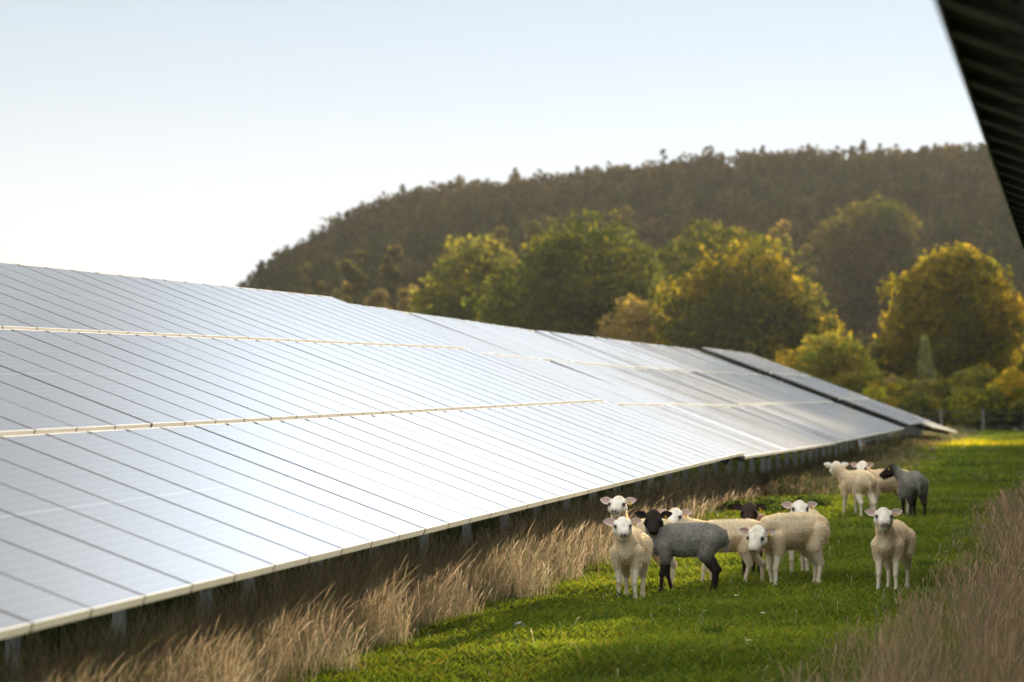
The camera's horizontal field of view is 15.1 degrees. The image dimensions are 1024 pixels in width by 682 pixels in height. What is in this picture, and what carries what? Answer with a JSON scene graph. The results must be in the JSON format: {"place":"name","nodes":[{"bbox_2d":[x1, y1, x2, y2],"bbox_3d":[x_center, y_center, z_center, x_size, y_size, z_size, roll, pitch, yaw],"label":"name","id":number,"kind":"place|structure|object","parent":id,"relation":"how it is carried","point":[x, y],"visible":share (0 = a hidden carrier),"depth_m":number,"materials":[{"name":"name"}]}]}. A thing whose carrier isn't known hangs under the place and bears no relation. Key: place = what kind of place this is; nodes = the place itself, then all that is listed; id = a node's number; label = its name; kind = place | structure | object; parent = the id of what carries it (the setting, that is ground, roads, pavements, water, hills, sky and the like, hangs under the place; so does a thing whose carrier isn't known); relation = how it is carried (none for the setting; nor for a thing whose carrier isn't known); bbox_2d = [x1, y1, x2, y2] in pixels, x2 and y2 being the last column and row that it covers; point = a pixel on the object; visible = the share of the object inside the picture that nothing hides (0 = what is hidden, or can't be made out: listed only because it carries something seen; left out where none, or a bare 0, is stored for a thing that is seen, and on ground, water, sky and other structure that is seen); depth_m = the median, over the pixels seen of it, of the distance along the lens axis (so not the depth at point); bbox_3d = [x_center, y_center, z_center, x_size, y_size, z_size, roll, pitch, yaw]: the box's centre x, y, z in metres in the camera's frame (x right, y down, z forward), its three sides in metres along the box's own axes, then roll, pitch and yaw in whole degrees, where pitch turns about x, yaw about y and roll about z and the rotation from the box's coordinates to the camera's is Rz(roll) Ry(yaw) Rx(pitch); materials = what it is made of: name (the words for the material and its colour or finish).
{"place":"outdoors","nodes":[
{"label":"outdoors","id":0,"kind":"place"},
{"bbox_2d":[0,463,780,681],"bbox_3d":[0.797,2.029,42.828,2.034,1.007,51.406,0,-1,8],"label":"tall dry grass","id":1,"kind":"structure","parent":0,"point":[266,644],"depth_m":27.82,"materials":[{"name":"beige plant"}]},
{"bbox_2d":[0,0,984,286],"label":"sky","id":2,"kind":"structure","parent":0,"point":[196,141],"materials":[{"name":"white"}]},
{"bbox_2d":[0,423,1023,681],"bbox_3d":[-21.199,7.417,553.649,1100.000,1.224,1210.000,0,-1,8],"label":"ground","id":3,"kind":"structure","parent":0,"point":[733,597],"depth_m":30.98,"materials":[{"name":"green plant"}]},
{"bbox_2d":[0,366,424,681],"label":"solar array table","id":4,"kind":"object","parent":3,"relation":"on","point":[104,509],"visible":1,"depth_m":23.19,"materials":[{"name":"silver glass"}]},
{"bbox_2d":[330,281,352,303],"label":"hillside tree","id":5,"kind":"object","parent":3,"relation":"on","point":[336,293],"visible":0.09,"depth_m":335.24,"materials":[{"name":"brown plant"}]},
{"bbox_2d":[0,262,743,612],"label":"solar array table","id":6,"kind":"object","parent":3,"relation":"on","point":[404,422],"visible":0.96,"depth_m":37.25,"materials":[{"name":"silver glass"}]},
{"bbox_2d":[362,288,392,309],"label":"hillside tree","id":7,"kind":"object","parent":3,"relation":"on","point":[380,295],"visible":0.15,"depth_m":329.54,"materials":[{"name":"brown plant"}]},
{"bbox_2d":[396,284,417,312],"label":"hillside tree","id":8,"kind":"object","parent":3,"relation":"on","point":[403,294],"visible":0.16,"depth_m":326.24,"materials":[{"name":"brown plant"}]},
{"bbox_2d":[408,233,519,324],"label":"broadleaf tree","id":9,"kind":"object","parent":3,"relation":"on","point":[455,271],"visible":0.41,"depth_m":270.03,"materials":[{"name":"green plant"}]},
{"bbox_2d":[461,207,678,342],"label":"broadleaf tree","id":10,"kind":"object","parent":3,"relation":"on","point":[555,298],"visible":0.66,"depth_m":244.26,"materials":[{"name":"green plant"}]},
{"bbox_2d":[352,304,836,491],"bbox_3d":[1.965,1.369,66.632,6.008,3.700,22.340,0,-1,8],"label":"solar array table","id":11,"kind":"object","parent":3,"relation":"on","point":[752,435],"visible":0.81,"depth_m":64.82,"materials":[{"name":"silver glass"}]},
{"bbox_2d":[603,517,652,597],"bbox_3d":[1.036,1.929,34.099,0.360,0.775,0.928,0,-1,11],"label":"sheep","id":12,"kind":"object","parent":3,"relation":"on","point":[632,547],"visible":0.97,"depth_m":33.91},
{"bbox_2d":[592,293,671,344],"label":"bush","id":13,"kind":"object","parent":3,"relation":"on","point":[638,324],"visible":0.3,"depth_m":232.37,"materials":[{"name":"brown plant"}]},
{"bbox_2d":[600,496,676,586],"bbox_3d":[1.204,1.882,35.911,0.922,0.900,0.371,0,-1,-36],"label":"sheep","id":14,"kind":"object","parent":3,"relation":"on","point":[617,507],"visible":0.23,"depth_m":35.70},
{"bbox_2d":[635,509,730,592],"bbox_3d":[1.559,1.927,35.164,0.884,0.798,0.376,0,0,1],"label":"sheep","id":15,"kind":"object","parent":3,"relation":"on","point":[704,542],"visible":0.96,"depth_m":35.07},
{"bbox_2d":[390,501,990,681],"bbox_3d":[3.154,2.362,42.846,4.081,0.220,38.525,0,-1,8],"label":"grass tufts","id":16,"kind":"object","parent":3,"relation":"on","point":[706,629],"visible":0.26,"depth_m":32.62,"materials":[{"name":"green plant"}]},
{"bbox_2d":[658,508,765,581],"bbox_3d":[1.908,1.952,36.396,1.065,0.769,0.355,0,-1,-6],"label":"sheep","id":17,"kind":"object","parent":3,"relation":"on","point":[738,543],"visible":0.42,"depth_m":36.33},
{"bbox_2d":[544,331,903,472],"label":"solar array table","id":18,"kind":"object","parent":3,"relation":"on","point":[764,395],"visible":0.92,"depth_m":89.38,"materials":[{"name":"grey glass"}]},
{"bbox_2d":[649,218,804,331],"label":"broadleaf tree","id":19,"kind":"object","parent":3,"relation":"on","point":[682,265],"visible":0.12,"depth_m":299.00,"materials":[{"name":"green plant"}]},
{"bbox_2d":[645,231,852,367],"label":"broadleaf tree","id":20,"kind":"object","parent":3,"relation":"on","point":[759,309],"visible":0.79,"depth_m":225.65,"materials":[{"name":"green plant"}]},
{"bbox_2d":[732,501,765,574],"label":"sheep","id":21,"kind":"object","parent":3,"relation":"on","point":[748,509],"visible":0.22,"depth_m":37.33},
{"bbox_2d":[715,492,832,513],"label":"leafy weeds","id":22,"kind":"object","parent":3,"relation":"on","point":[772,503],"visible":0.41,"depth_m":58.44,"materials":[{"name":"green plant"}]},
{"bbox_2d":[739,511,830,585],"bbox_3d":[2.576,1.963,36.050,1.026,0.741,0.433,0,-1,-31],"label":"sheep","id":23,"kind":"object","parent":3,"relation":"on","point":[803,533],"visible":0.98,"depth_m":35.99},
{"bbox_2d":[781,500,825,573],"bbox_3d":[2.882,1.953,38.042,0.389,0.795,0.939,0,-1,18],"label":"sheep","id":24,"kind":"object","parent":3,"relation":"on","point":[798,506],"visible":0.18,"depth_m":37.77},
{"bbox_2d":[703,347,928,450],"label":"solar array table","id":25,"kind":"object","parent":3,"relation":"on","point":[830,391],"visible":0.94,"depth_m":116.57,"materials":[{"name":"grey glass"}]},
{"bbox_2d":[774,330,888,385],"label":"bush","id":26,"kind":"object","parent":3,"relation":"on","point":[824,360],"visible":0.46,"depth_m":210.50,"materials":[{"name":"green plant"}]},
{"bbox_2d":[824,461,877,517],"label":"sheep","id":27,"kind":"object","parent":3,"relation":"on","point":[858,484],"visible":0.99,"depth_m":53.84},
{"bbox_2d":[825,371,878,393],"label":"bush","id":28,"kind":"object","parent":3,"relation":"on","point":[852,382],"visible":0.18,"depth_m":206.72,"materials":[{"name":"green plant"}]},
{"bbox_2d":[850,461,908,514],"bbox_3d":[5.298,2.111,54.876,0.976,0.826,0.382,0,-1,-16],"label":"sheep","id":29,"kind":"object","parent":3,"relation":"on","point":[890,484],"visible":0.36,"depth_m":54.76},
{"bbox_2d":[861,385,898,407],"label":"bush","id":30,"kind":"object","parent":3,"relation":"on","point":[873,393],"visible":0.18,"depth_m":202.75,"materials":[{"name":"green plant"}]},
{"bbox_2d":[868,373,910,401],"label":"bush","id":31,"kind":"object","parent":3,"relation":"on","point":[894,385],"visible":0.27,"depth_m":207.46,"materials":[{"name":"green plant"}]},
{"bbox_2d":[865,507,915,590],"bbox_3d":[3.481,1.919,35.366,0.368,0.816,0.932,0,-1,18],"label":"sheep","id":32,"kind":"object","parent":3,"relation":"on","point":[893,544],"visible":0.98,"depth_m":35.18},
{"bbox_2d":[866,330,917,385],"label":"bush","id":33,"kind":"object","parent":3,"relation":"on","point":[877,354],"visible":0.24,"depth_m":222.12,"materials":[{"name":"green plant"}]},
{"bbox_2d":[879,464,929,518],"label":"sheep","id":34,"kind":"object","parent":3,"relation":"on","point":[912,486],"visible":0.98,"depth_m":53.47},
{"bbox_2d":[896,390,939,427],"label":"bush","id":35,"kind":"object","parent":3,"relation":"on","point":[919,405],"visible":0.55,"depth_m":202.23,"materials":[{"name":"green plant"}]},
{"bbox_2d":[888,421,956,442],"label":"solar array table","id":36,"kind":"object","parent":3,"relation":"on","point":[927,426],"visible":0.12,"depth_m":143.22,"materials":[{"name":"grey glass"}]},
{"bbox_2d":[915,336,937,383],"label":"shrub","id":37,"kind":"object","parent":3,"relation":"on","point":[925,369],"visible":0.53,"depth_m":212.72,"materials":[{"name":"green plant"}]},
{"bbox_2d":[902,376,965,427],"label":"bush","id":38,"kind":"object","parent":3,"relation":"on","point":[942,390],"visible":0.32,"depth_m":206.13,"materials":[{"name":"green plant"}]},
{"bbox_2d":[869,238,1023,427],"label":"broadleaf tree","id":39,"kind":"object","parent":3,"relation":"on","point":[961,310],"visible":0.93,"depth_m":218.59,"materials":[{"name":"green plant"}]},
{"bbox_2d":[927,386,1004,431],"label":"bush","id":40,"kind":"object","parent":3,"relation":"on","point":[965,405],"visible":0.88,"depth_m":201.28,"materials":[{"name":"green plant"}]},
{"bbox_2d":[950,362,998,428],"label":"bush","id":41,"kind":"object","parent":3,"relation":"on","point":[975,377],"visible":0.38,"depth_m":207.95,"materials":[{"name":"green plant"}]},
{"bbox_2d":[926,409,1023,431],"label":"fence","id":42,"kind":"object","parent":3,"relation":"on","point":[941,419],"visible":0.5,"depth_m":196.54,"materials":[{"name":"grey wood"}]},
{"bbox_2d":[934,0,1023,250],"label":"solar array table","id":43,"kind":"object","parent":3,"relation":"on","point":[985,39],"visible":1,"depth_m":13.73,"materials":[{"name":"black glass"}]},
{"bbox_2d":[978,386,1015,430],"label":"bush","id":44,"kind":"object","parent":3,"relation":"on","point":[991,396],"visible":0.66,"depth_m":201.97,"materials":[{"name":"green plant"}]},
{"bbox_2d":[985,369,1023,429],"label":"bush","id":45,"kind":"object","parent":3,"relation":"on","point":[1010,384],"visible":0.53,"depth_m":203.55,"materials":[{"name":"green plant"}]},
{"bbox_2d":[996,396,1023,429],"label":"bush","id":46,"kind":"object","parent":3,"relation":"on","point":[1013,415],"visible":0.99,"depth_m":200.88,"materials":[{"name":"green plant"}]},
{"bbox_2d":[1012,356,1023,375],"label":"bush","id":47,"kind":"object","parent":3,"relation":"on","point":[1019,365],"visible":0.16,"depth_m":211.03,"materials":[{"name":"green plant"}]},
{"bbox_2d":[236,139,1023,380],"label":"hill","id":48,"kind":"structure","parent":0,"point":[417,224],"depth_m":532.87,"materials":[{"name":"green plant"}]},
{"bbox_2d":[293,262,318,294],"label":"hillside tree","id":49,"kind":"object","parent":48,"relation":"on","point":[304,280],"visible":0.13,"depth_m":386.79,"materials":[{"name":"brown plant"}]},
{"bbox_2d":[304,280,325,295],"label":"hillside tree","id":50,"kind":"object","parent":48,"relation":"on","point":[320,285],"visible":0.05,"depth_m":350.89,"materials":[{"name":"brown plant"}]},
{"bbox_2d":[336,249,377,303],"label":"hillside tree","id":51,"kind":"object","parent":48,"relation":"on","point":[352,274],"visible":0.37,"depth_m":357.21,"materials":[{"name":"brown plant"}]},
{"bbox_2d":[377,245,412,310],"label":"hillside tree","id":52,"kind":"object","parent":48,"relation":"on","point":[391,271],"visible":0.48,"depth_m":365.05,"materials":[{"name":"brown plant"}]},
{"bbox_2d":[434,239,457,296],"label":"hillside tree","id":53,"kind":"object","parent":48,"relation":"on","point":[439,247],"visible":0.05,"depth_m":369.33,"materials":[{"name":"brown plant"}]},
{"bbox_2d":[478,225,513,302],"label":"hillside tree","id":54,"kind":"object","parent":48,"relation":"on","point":[502,234],"visible":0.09,"depth_m":384.06,"materials":[{"name":"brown plant"}]},
{"bbox_2d":[518,215,558,272],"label":"hillside tree","id":55,"kind":"object","parent":48,"relation":"on","point":[531,230],"visible":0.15,"depth_m":393.02,"materials":[{"name":"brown plant"}]},
{"bbox_2d":[609,206,639,276],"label":"hillside tree","id":56,"kind":"object","parent":48,"relation":"on","point":[627,211],"visible":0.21,"depth_m":422.48,"materials":[{"name":"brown plant"}]},
{"bbox_2d":[767,219,802,276],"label":"hillside tree","id":57,"kind":"object","parent":48,"relation":"on","point":[774,233],"visible":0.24,"depth_m":399.52,"materials":[{"name":"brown plant"}]},
{"bbox_2d":[791,243,820,334],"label":"hillside tree","id":58,"kind":"object","parent":48,"relation":"on","point":[807,249],"visible":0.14,"depth_m":359.26,"materials":[{"name":"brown plant"}]},
{"bbox_2d":[802,190,925,333],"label":"broadleaf tree","id":59,"kind":"object","parent":48,"relation":"on","point":[888,238],"visible":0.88,"depth_m":396.72,"materials":[{"name":"green plant"}]},
{"bbox_2d":[341,469,1023,676],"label":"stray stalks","id":60,"kind":"object","parent":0,"point":[739,579],"visible":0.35,"depth_m":33.86,"materials":[{"name":"green plant"}]},
{"bbox_2d":[690,425,981,496],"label":"rough grass","id":61,"kind":"structure","parent":0,"point":[803,481],"depth_m":92.94,"materials":[{"name":"beige plant"}]},
{"bbox_2d":[742,469,1023,681],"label":"tall dry grass","id":62,"kind":"structure","parent":0,"point":[993,637],"depth_m":26.27,"materials":[{"name":"beige plant"}]}
]}

